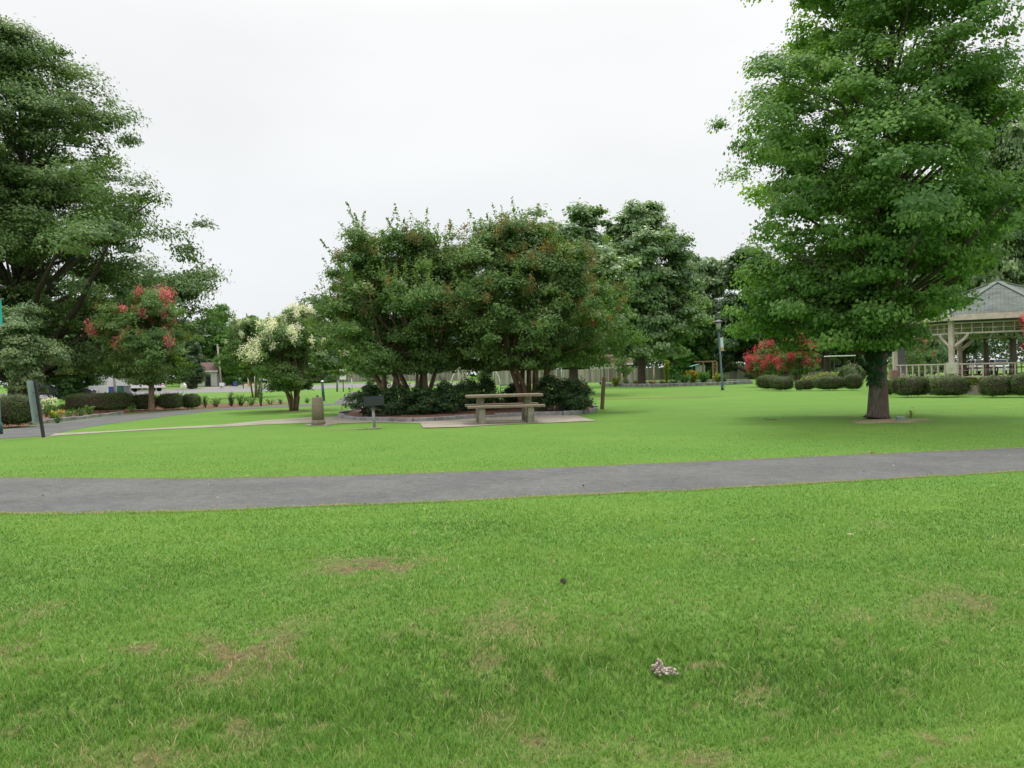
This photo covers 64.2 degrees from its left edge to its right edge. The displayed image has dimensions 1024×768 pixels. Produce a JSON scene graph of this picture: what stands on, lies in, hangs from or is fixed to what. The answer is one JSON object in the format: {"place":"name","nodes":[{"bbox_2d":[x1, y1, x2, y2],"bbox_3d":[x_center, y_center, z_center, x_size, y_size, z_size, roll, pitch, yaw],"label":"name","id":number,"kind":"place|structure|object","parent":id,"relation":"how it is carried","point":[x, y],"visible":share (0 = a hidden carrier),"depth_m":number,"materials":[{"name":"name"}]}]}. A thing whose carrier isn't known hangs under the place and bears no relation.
{"place":"outdoors","nodes":[
{"label":"outdoors","id":0,"kind":"place"},
{"bbox_2d":[0,403,352,438],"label":"side path","id":1,"kind":"structure","parent":0,"point":[35,430],"depth_m":28.47,"materials":[{"name":"concrete"}]},
{"bbox_2d":[0,284,4,433],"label":"lamp post","id":2,"kind":"object","parent":1,"relation":"on","point":[1,423],"visible":0.95,"depth_m":22.47,"materials":[{"name":"green metal"}]},
{"bbox_2d":[162,383,269,389],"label":"driveway","id":3,"kind":"structure","parent":0,"point":[213,387],"depth_m":131.04,"materials":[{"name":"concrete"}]},
{"bbox_2d":[0,382,480,397],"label":"street","id":4,"kind":"structure","parent":0,"point":[239,389],"depth_m":112.53,"materials":[{"name":"grey asphalt"}]},
{"bbox_2d":[39,356,130,395],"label":"house","id":5,"kind":"structure","parent":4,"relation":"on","point":[101,388],"depth_m":92.83,"materials":[{"name":"white"}]},
{"bbox_2d":[131,383,165,391],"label":"parked car","id":6,"kind":"object","parent":4,"relation":"on","point":[159,387],"visible":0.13,"depth_m":111.20,"materials":[{"name":"paint"}]},
{"bbox_2d":[0,363,1023,767],"bbox_3d":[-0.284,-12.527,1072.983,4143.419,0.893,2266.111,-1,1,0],"label":"ground","id":7,"kind":"structure","parent":0,"point":[624,409],"depth_m":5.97,"materials":[{"name":"green plant"}]},
{"bbox_2d":[0,390,42,425],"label":"clipped shrub","id":8,"kind":"object","parent":7,"relation":"on","point":[15,409],"visible":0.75,"depth_m":25.62,"materials":[{"name":"green plant"}]},
{"bbox_2d":[26,380,49,437],"bbox_3d":[-11.880,0.643,20.526,0.320,1.485,0.500,-8,1,0],"label":"park sign","id":9,"kind":"object","parent":7,"relation":"on","point":[34,401],"visible":0.93,"depth_m":20.49,"materials":[{"name":"metal"}]},
{"bbox_2d":[37,383,58,397],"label":"parked car","id":10,"kind":"object","parent":7,"relation":"on","point":[52,388],"visible":0.13,"depth_m":77.26,"materials":[{"name":"paint"}]},
{"bbox_2d":[40,296,108,397],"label":"background tree","id":11,"kind":"object","parent":7,"relation":"on","point":[69,386],"visible":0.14,"depth_m":75.15,"materials":[{"name":"green plant"}]},
{"bbox_2d":[28,411,123,424],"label":"path kerb","id":12,"kind":"structure","parent":7,"relation":"on","point":[81,417],"depth_m":31.02,"materials":[{"name":"concrete"}]},
{"bbox_2d":[0,13,235,394],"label":"oak tree","id":13,"kind":"object","parent":7,"relation":"on","point":[33,237],"visible":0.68,"depth_m":44.54,"materials":[{"name":"green plant"}]},
{"bbox_2d":[3,402,286,428],"bbox_3d":[-19.442,1.339,34.789,12.600,0.001,27.532,-1,1,8],"label":"mulch bed","id":14,"kind":"object","parent":7,"relation":"on","point":[157,408],"visible":0.36,"depth_m":39.32,"materials":[{"name":"brown soil"}]},
{"bbox_2d":[0,299,75,395],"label":"tree","id":15,"kind":"object","parent":14,"relation":"on","point":[22,364],"visible":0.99,"depth_m":36.45,"materials":[{"name":"green plant"}]},
{"bbox_2d":[41,397,57,418],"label":"rose plant","id":16,"kind":"object","parent":14,"relation":"on","point":[52,401],"visible":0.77,"depth_m":30.07,"materials":[{"name":"green plant"}]},
{"bbox_2d":[57,391,137,411],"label":"clipped shrub","id":17,"kind":"object","parent":14,"relation":"on","point":[115,401],"visible":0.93,"depth_m":37.16,"materials":[{"name":"green plant"}]},
{"bbox_2d":[80,276,204,410],"bbox_3d":[-17.170,-1.835,37.777,5.046,6.210,5.628,-1,1,0],"label":"crape myrtle","id":18,"kind":"object","parent":14,"relation":"on","point":[138,329],"visible":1,"depth_m":36.98,"materials":[{"name":"green plant"}]},
{"bbox_2d":[133,393,157,409],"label":"clipped shrub","id":19,"kind":"object","parent":14,"relation":"on","point":[142,401],"visible":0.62,"depth_m":38.03,"materials":[{"name":"green plant"}]},
{"bbox_2d":[155,391,183,409],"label":"clipped shrub","id":20,"kind":"object","parent":14,"relation":"on","point":[174,400],"visible":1,"depth_m":38.14,"materials":[{"name":"green plant"}]},
{"bbox_2d":[181,393,202,408],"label":"clipped shrub","id":21,"kind":"object","parent":14,"relation":"on","point":[191,400],"visible":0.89,"depth_m":38.87,"materials":[{"name":"green plant"}]},
{"bbox_2d":[167,318,211,383],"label":"background tree","id":22,"kind":"object","parent":7,"relation":"on","point":[207,359],"visible":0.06,"depth_m":149.35,"materials":[{"name":"green plant"}]},
{"bbox_2d":[175,336,209,388],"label":"background tree","id":23,"kind":"object","parent":7,"relation":"on","point":[196,357],"visible":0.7,"depth_m":123.19,"materials":[{"name":"green plant"}]},
{"bbox_2d":[183,362,228,386],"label":"house","id":24,"kind":"structure","parent":7,"relation":"on","point":[213,379],"depth_m":138.83,"materials":[{"name":"white"}]},
{"bbox_2d":[196,303,235,360],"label":"background tree","id":25,"kind":"object","parent":7,"relation":"on","point":[210,352],"visible":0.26,"depth_m":156.08,"materials":[{"name":"green plant"}]},
{"bbox_2d":[211,329,243,385],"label":"background tree","id":26,"kind":"object","parent":7,"relation":"on","point":[229,378],"visible":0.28,"depth_m":139.26,"materials":[{"name":"green plant"}]},
{"bbox_2d":[50,416,418,435],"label":"walkway","id":27,"kind":"structure","parent":7,"relation":"on","point":[333,420],"depth_m":24.56,"materials":[{"name":"concrete"}]},
{"bbox_2d":[211,312,283,396],"bbox_3d":[-19.614,-2.260,62.388,5.302,6.558,6.208,-1,1,0],"label":"crape myrtle","id":28,"kind":"object","parent":7,"relation":"on","point":[245,327],"visible":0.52,"depth_m":60.67,"materials":[{"name":"green plant"}]},
{"bbox_2d":[255,376,263,405],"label":"garden plant","id":29,"kind":"object","parent":7,"relation":"on","point":[261,398],"visible":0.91,"depth_m":41.32,"materials":[{"name":"green plant"}]},
{"bbox_2d":[232,300,351,410],"bbox_3d":[-9.616,-1.223,34.421,4.147,4.739,4.841,-1,1,43],"label":"crape myrtle","id":30,"kind":"object","parent":7,"relation":"on","point":[287,335],"visible":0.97,"depth_m":33.79,"materials":[{"name":"green plant"}]},
{"bbox_2d":[304,395,331,425],"bbox_3d":[-5.547,0.747,23.324,0.680,0.874,0.500,-2,1,0],"label":"drinking fountain","id":31,"kind":"object","parent":7,"relation":"on","point":[317,412],"visible":1,"depth_m":23.18,"materials":[{"name":"concrete"}]},
{"bbox_2d":[302,318,337,382],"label":"background tree","id":32,"kind":"object","parent":7,"relation":"on","point":[323,377],"visible":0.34,"depth_m":148.12,"materials":[{"name":"green plant"}]},
{"bbox_2d":[360,395,383,428],"bbox_3d":[-3.641,0.756,21.383,0.616,0.855,0.412,-5,1,-8],"label":"park grill","id":33,"kind":"object","parent":7,"relation":"on","point":[372,401],"visible":0.98,"depth_m":21.21,"materials":[{"name":"metal"}]},
{"bbox_2d":[358,373,391,389],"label":"leafy shrub","id":34,"kind":"object","parent":7,"relation":"on","point":[367,379],"visible":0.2,"depth_m":57.71,"materials":[{"name":"green plant"}]},
{"bbox_2d":[305,370,466,382],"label":"wooden fence","id":35,"kind":"object","parent":7,"relation":"on","point":[447,375],"visible":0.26,"depth_m":145.90,"materials":[{"name":"grey wood"}]},
{"bbox_2d":[337,404,597,421],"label":"bed kerb","id":36,"kind":"structure","parent":7,"relation":"on","point":[342,414],"depth_m":25.51,"materials":[{"name":"concrete"}]},
{"bbox_2d":[345,402,591,417],"bbox_3d":[-1.588,0.883,31.585,9.052,0.134,15.072,-1,1,0],"label":"round mulch bed","id":37,"kind":"object","parent":7,"relation":"on","point":[461,412],"visible":0.15,"depth_m":26.69,"materials":[{"name":"brown soil"}]},
{"bbox_2d":[341,380,386,415],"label":"leafy shrub","id":38,"kind":"object","parent":37,"relation":"on","point":[358,398],"visible":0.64,"depth_m":26.41,"materials":[{"name":"green plant"}]},
{"bbox_2d":[293,255,436,391],"bbox_3d":[-5.403,-2.148,30.171,5.874,6.510,5.414,-1,1,0],"label":"crape myrtle","id":39,"kind":"object","parent":37,"relation":"on","point":[382,381],"visible":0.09,"depth_m":30.05,"materials":[{"name":"green plant"}]},
{"bbox_2d":[375,383,419,415],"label":"leafy shrub","id":40,"kind":"object","parent":37,"relation":"on","point":[394,405],"visible":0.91,"depth_m":26.14,"materials":[{"name":"green plant"}]},
{"bbox_2d":[304,201,530,400],"bbox_3d":[-2.825,-2.616,27.801,8.536,7.426,7.123,-1,1,0],"label":"crape myrtle","id":41,"kind":"object","parent":37,"relation":"on","point":[421,261],"visible":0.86,"depth_m":27.00,"materials":[{"name":"green plant"}]},
{"bbox_2d":[402,380,442,414],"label":"leafy shrub","id":42,"kind":"object","parent":37,"relation":"on","point":[425,397],"visible":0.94,"depth_m":26.01,"materials":[{"name":"green plant"}]},
{"bbox_2d":[429,376,463,413],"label":"leafy shrub","id":43,"kind":"object","parent":37,"relation":"on","point":[446,404],"visible":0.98,"depth_m":26.11,"materials":[{"name":"green plant"}]},
{"bbox_2d":[451,374,485,410],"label":"leafy shrub","id":44,"kind":"object","parent":37,"relation":"on","point":[470,387],"visible":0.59,"depth_m":27.28,"materials":[{"name":"green plant"}]},
{"bbox_2d":[473,373,504,409],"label":"leafy shrub","id":45,"kind":"object","parent":37,"relation":"on","point":[488,386],"visible":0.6,"depth_m":27.77,"materials":[{"name":"green plant"}]},
{"bbox_2d":[500,383,519,402],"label":"leafy shrub","id":46,"kind":"object","parent":37,"relation":"on","point":[510,389],"visible":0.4,"depth_m":29.58,"materials":[{"name":"green plant"}]},
{"bbox_2d":[421,196,652,407],"bbox_3d":[-0.107,-2.720,28.782,7.555,7.475,8.423,-2,1,-37],"label":"crape myrtle","id":47,"kind":"object","parent":37,"relation":"on","point":[524,259],"visible":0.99,"depth_m":26.85,"materials":[{"name":"green plant"}]},
{"bbox_2d":[532,371,568,410],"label":"leafy shrub","id":48,"kind":"object","parent":37,"relation":"on","point":[547,398],"visible":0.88,"depth_m":27.01,"materials":[{"name":"green plant"}]},
{"bbox_2d":[552,376,588,410],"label":"leafy shrub","id":49,"kind":"object","parent":37,"relation":"on","point":[563,406],"visible":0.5,"depth_m":27.09,"materials":[{"name":"green plant"}]},
{"bbox_2d":[560,375,595,409],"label":"leafy shrub","id":50,"kind":"object","parent":37,"relation":"on","point":[580,392],"visible":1,"depth_m":26.40,"materials":[{"name":"green plant"}]},
{"bbox_2d":[419,415,594,426],"bbox_3d":[-0.184,1.043,23.498,4.914,0.001,4.545,-1,1,-9],"label":"picnic pad","id":51,"kind":"object","parent":7,"relation":"on","point":[512,420],"visible":0.86,"depth_m":23.15,"materials":[{"name":"concrete"}]},
{"bbox_2d":[465,393,544,423],"bbox_3d":[-0.223,0.669,22.737,2.120,0.772,1.590,-1,1,-6],"label":"picnic table","id":52,"kind":"object","parent":51,"relation":"on","point":[527,406],"visible":0.99,"depth_m":22.34,"materials":[{"name":"concrete"}]},
{"bbox_2d":[0,335,1023,387],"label":"woods","id":53,"kind":"object","parent":7,"relation":"on","point":[996,349],"visible":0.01,"depth_m":188.69,"materials":[{"name":"green plant"}]},
{"bbox_2d":[492,368,637,384],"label":"wooden fence","id":54,"kind":"object","parent":7,"relation":"on","point":[592,377],"visible":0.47,"depth_m":102.47,"materials":[{"name":"grey wood"}]},
{"bbox_2d":[512,198,642,382],"bbox_3d":[3.265,-5.208,49.916,8.839,11.712,8.150,-1,1,0],"label":"leafy tree","id":55,"kind":"object","parent":7,"relation":"on","point":[584,219],"visible":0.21,"depth_m":48.43,"materials":[{"name":"green plant"}]},
{"bbox_2d":[599,368,605,408],"bbox_3d":[3.256,0.077,29.454,0.212,1.671,0.128,3,3,0],"label":"wooden post","id":56,"kind":"object","parent":7,"relation":"on","point":[602,383],"visible":0.86,"depth_m":29.42,"materials":[{"name":"brown wood"}]},
{"bbox_2d":[611,355,634,381],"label":"tree","id":57,"kind":"object","parent":7,"relation":"on","point":[622,362],"visible":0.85,"depth_m":95.47,"materials":[{"name":"green plant"}]},
{"bbox_2d":[603,343,658,375],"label":"background tree","id":58,"kind":"object","parent":7,"relation":"on","point":[635,361],"visible":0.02,"depth_m":138.64,"materials":[{"name":"green plant"}]},
{"bbox_2d":[584,198,714,383],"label":"leafy tree","id":59,"kind":"object","parent":7,"relation":"on","point":[668,315],"visible":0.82,"depth_m":71.63,"materials":[{"name":"green plant"}]},
{"bbox_2d":[645,367,673,379],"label":"wooden fence","id":60,"kind":"object","parent":7,"relation":"on","point":[659,373],"visible":0.35,"depth_m":113.14,"materials":[{"name":"grey wood"}]},
{"bbox_2d":[650,658,678,675],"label":"gravel clump","id":61,"kind":"object","parent":7,"relation":"on","point":[658,667],"visible":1,"depth_m":3.84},
{"bbox_2d":[652,323,702,379],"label":"background tree","id":62,"kind":"object","parent":7,"relation":"on","point":[677,367],"visible":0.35,"depth_m":109.18,"materials":[{"name":"green plant"}]},
{"bbox_2d":[605,381,752,386],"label":"retaining wall","id":63,"kind":"structure","parent":7,"relation":"on","point":[683,384],"depth_m":67.77,"materials":[{"name":"stone"}]},
{"bbox_2d":[663,253,708,373],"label":"background tree","id":64,"kind":"object","parent":7,"relation":"on","point":[697,261],"visible":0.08,"depth_m":115.76,"materials":[{"name":"green plant"}]},
{"bbox_2d":[684,369,700,382],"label":"garden plant","id":65,"kind":"object","parent":7,"relation":"on","point":[693,378],"visible":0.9,"depth_m":76.83,"materials":[{"name":"yellow plant"}]},
{"bbox_2d":[689,361,717,382],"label":"play frame","id":66,"kind":"object","parent":7,"relation":"on","point":[700,368],"visible":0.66,"depth_m":83.98,"materials":[{"name":"brown wood"}]},
{"bbox_2d":[690,300,721,377],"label":"background tree","id":67,"kind":"object","parent":7,"relation":"on","point":[702,350],"visible":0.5,"depth_m":111.00,"materials":[{"name":"green plant"}]},
{"bbox_2d":[689,256,741,377],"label":"background tree","id":68,"kind":"object","parent":7,"relation":"on","point":[715,290],"visible":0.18,"depth_m":116.98,"materials":[{"name":"green plant"}]},
{"bbox_2d":[713,320,724,389],"bbox_3d":[13.349,-1.863,52.148,0.750,4.500,0.620,-7,4,-35],"label":"lamp post","id":69,"kind":"object","parent":7,"relation":"on","point":[718,326],"visible":1,"depth_m":52.08,"materials":[{"name":"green metal"}]},
{"bbox_2d":[695,243,799,378],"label":"background tree","id":70,"kind":"object","parent":7,"relation":"on","point":[735,349],"visible":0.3,"depth_m":103.06,"materials":[{"name":"green plant"}]},
{"bbox_2d":[719,365,791,378],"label":"fence","id":71,"kind":"object","parent":7,"relation":"on","point":[738,373],"visible":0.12,"depth_m":111.99,"materials":[{"name":"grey wood"}]},
{"bbox_2d":[742,338,787,377],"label":"crape myrtle","id":72,"kind":"object","parent":7,"relation":"on","point":[753,368],"visible":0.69,"depth_m":57.54,"materials":[{"name":"red plant"}]},
{"bbox_2d":[754,373,778,388],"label":"clipped shrub","id":73,"kind":"object","parent":7,"relation":"on","point":[762,381],"visible":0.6,"depth_m":49.62,"materials":[{"name":"green plant"}]},
{"bbox_2d":[768,375,793,389],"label":"clipped shrub","id":74,"kind":"object","parent":7,"relation":"on","point":[782,383],"visible":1,"depth_m":46.82,"materials":[{"name":"green plant"}]},
{"bbox_2d":[774,333,820,380],"bbox_3d":[19.472,-1.825,56.059,3.297,4.100,3.668,-1,1,0],"label":"crape myrtle","id":75,"kind":"object","parent":7,"relation":"on","point":[804,364],"visible":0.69,"depth_m":55.50,"materials":[{"name":"green plant"}]},
{"bbox_2d":[801,378,814,389],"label":"clipped shrub","id":76,"kind":"object","parent":7,"relation":"on","point":[807,384],"visible":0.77,"depth_m":46.39,"materials":[{"name":"green plant"}]},
{"bbox_2d":[796,318,830,372],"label":"background tree","id":77,"kind":"object","parent":7,"relation":"on","point":[828,366],"visible":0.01,"depth_m":99.60,"materials":[{"name":"green plant"}]},
{"bbox_2d":[811,374,844,389],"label":"clipped shrub","id":78,"kind":"object","parent":7,"relation":"on","point":[832,382],"visible":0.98,"depth_m":45.38,"materials":[{"name":"green plant"}]},
{"bbox_2d":[813,357,850,372],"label":"background tree","id":79,"kind":"object","parent":7,"relation":"on","point":[836,361],"visible":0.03,"depth_m":127.21,"materials":[{"name":"green plant"}]},
{"bbox_2d":[829,352,854,367],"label":"background tree","id":80,"kind":"object","parent":7,"relation":"on","point":[841,359],"visible":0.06,"depth_m":117.25,"materials":[{"name":"green plant"}]},
{"bbox_2d":[835,362,866,387],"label":"shrub","id":81,"kind":"object","parent":7,"relation":"on","point":[847,369],"visible":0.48,"depth_m":49.77,"materials":[{"name":"green plant"}]},
{"bbox_2d":[841,373,863,388],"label":"clipped shrub","id":82,"kind":"object","parent":7,"relation":"on","point":[852,380],"visible":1,"depth_m":45.04,"materials":[{"name":"green plant"}]},
{"bbox_2d":[704,0,1023,418],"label":"shade tree","id":83,"kind":"object","parent":7,"relation":"on","point":[907,227],"visible":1,"depth_m":19.19,"materials":[{"name":"green plant"}]},
{"bbox_2d":[838,232,891,372],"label":"background tree","id":84,"kind":"object","parent":7,"relation":"on","point":[860,359],"visible":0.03,"depth_m":116.39,"materials":[{"name":"green plant"}]},
{"bbox_2d":[850,418,930,423],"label":"bare soil","id":85,"kind":"structure","parent":7,"relation":"on","point":[891,420],"depth_m":19.60,"materials":[{"name":"brown soil"}]},
{"bbox_2d":[898,347,905,376],"bbox_3d":[19.503,-1.062,40.995,1.010,2.900,0.070,-2,1,-40],"label":"notice board","id":86,"kind":"object","parent":7,"relation":"on","point":[901,357],"visible":0.21,"depth_m":41.08,"materials":[{"name":"beige paint"}]},
{"bbox_2d":[888,374,929,396],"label":"clipped shrub","id":87,"kind":"object","parent":7,"relation":"on","point":[907,386],"visible":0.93,"depth_m":33.54,"materials":[{"name":"green plant"}]},
{"bbox_2d":[891,337,938,375],"bbox_3d":[26.678,-1.949,53.906,2.808,4.056,2.591,-1,1,0],"label":"crape myrtle","id":88,"kind":"object","parent":7,"relation":"on","point":[913,353],"visible":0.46,"depth_m":53.58,"materials":[{"name":"green plant"}]},
{"bbox_2d":[887,178,955,375],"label":"background tree","id":89,"kind":"object","parent":7,"relation":"on","point":[941,357],"visible":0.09,"depth_m":86.60,"materials":[{"name":"green plant"}]},
{"bbox_2d":[922,371,973,395],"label":"clipped shrub","id":90,"kind":"object","parent":7,"relation":"on","point":[949,386],"visible":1,"depth_m":32.69,"materials":[{"name":"green plant"}]},
{"bbox_2d":[889,278,1023,393],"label":"gazebo","id":91,"kind":"object","parent":7,"relation":"on","point":[1003,306],"visible":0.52,"depth_m":36.40,"materials":[{"name":"wood"}]},
{"bbox_2d":[945,363,957,376],"bbox_3d":[19.272,-0.250,35.794,0.460,1.360,0.225,-1,1,31],"label":"utility box","id":92,"kind":"object","parent":91,"relation":"attached to","point":[952,368],"visible":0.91,"depth_m":35.71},
{"bbox_2d":[946,363,956,373],"bbox_3d":[19.220,-0.678,35.718,0.420,0.450,0.020,-1,1,31],"label":"door","id":93,"kind":"structure","parent":92,"relation":"in","point":[951,368],"depth_m":35.71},
{"bbox_2d":[958,367,1005,375],"bbox_3d":[21.945,-0.376,38.205,1.800,0.800,1.620,-1,1,25],"label":"picnic table","id":94,"kind":"object","parent":91,"relation":"on","point":[967,372],"visible":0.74,"depth_m":37.88,"materials":[{"name":"wood"}]},
{"bbox_2d":[930,165,989,375],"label":"leafy tree","id":95,"kind":"object","parent":7,"relation":"on","point":[985,352],"depth_m":73.82,"materials":[{"name":"green plant"}]},
{"bbox_2d":[943,329,982,373],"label":"background tree","id":96,"kind":"object","parent":7,"relation":"on","point":[975,346],"visible":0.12,"depth_m":94.13,"materials":[{"name":"green plant"}]},
{"bbox_2d":[930,108,1023,375],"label":"leafy tree","id":97,"kind":"object","parent":7,"relation":"on","point":[1011,144],"visible":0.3,"depth_m":58.82,"materials":[{"name":"green plant"}]},
{"bbox_2d":[967,360,989,373],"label":"parked car","id":98,"kind":"object","parent":7,"relation":"on","point":[975,361],"visible":0.49,"depth_m":98.22,"materials":[{"name":"paint"}]},
{"bbox_2d":[979,359,1008,373],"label":"parked car","id":99,"kind":"object","parent":7,"relation":"on","point":[997,365],"visible":0.51,"depth_m":97.94,"materials":[{"name":"paint"}]},
{"bbox_2d":[977,373,1013,396],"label":"clipped shrub","id":100,"kind":"object","parent":7,"relation":"on","point":[994,385],"visible":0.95,"depth_m":31.37,"materials":[{"name":"green plant"}]},
{"bbox_2d":[1007,372,1023,395],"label":"clipped shrub","id":101,"kind":"object","parent":7,"relation":"on","point":[1017,384],"visible":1,"depth_m":31.08,"materials":[{"name":"green plant"}]},
{"bbox_2d":[0,448,1023,513],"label":"path","id":102,"kind":"structure","parent":0,"point":[23,494],"depth_m":10.20,"materials":[{"name":"grey asphalt"}]},
{"bbox_2d":[0,0,1023,383],"label":"sky","id":103,"kind":"structure","parent":0,"point":[268,117],"materials":[{"name":"white"}]},
{"bbox_2d":[590,354,632,380],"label":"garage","id":104,"kind":"structure","parent":0,"point":[629,363],"depth_m":115.52,"materials":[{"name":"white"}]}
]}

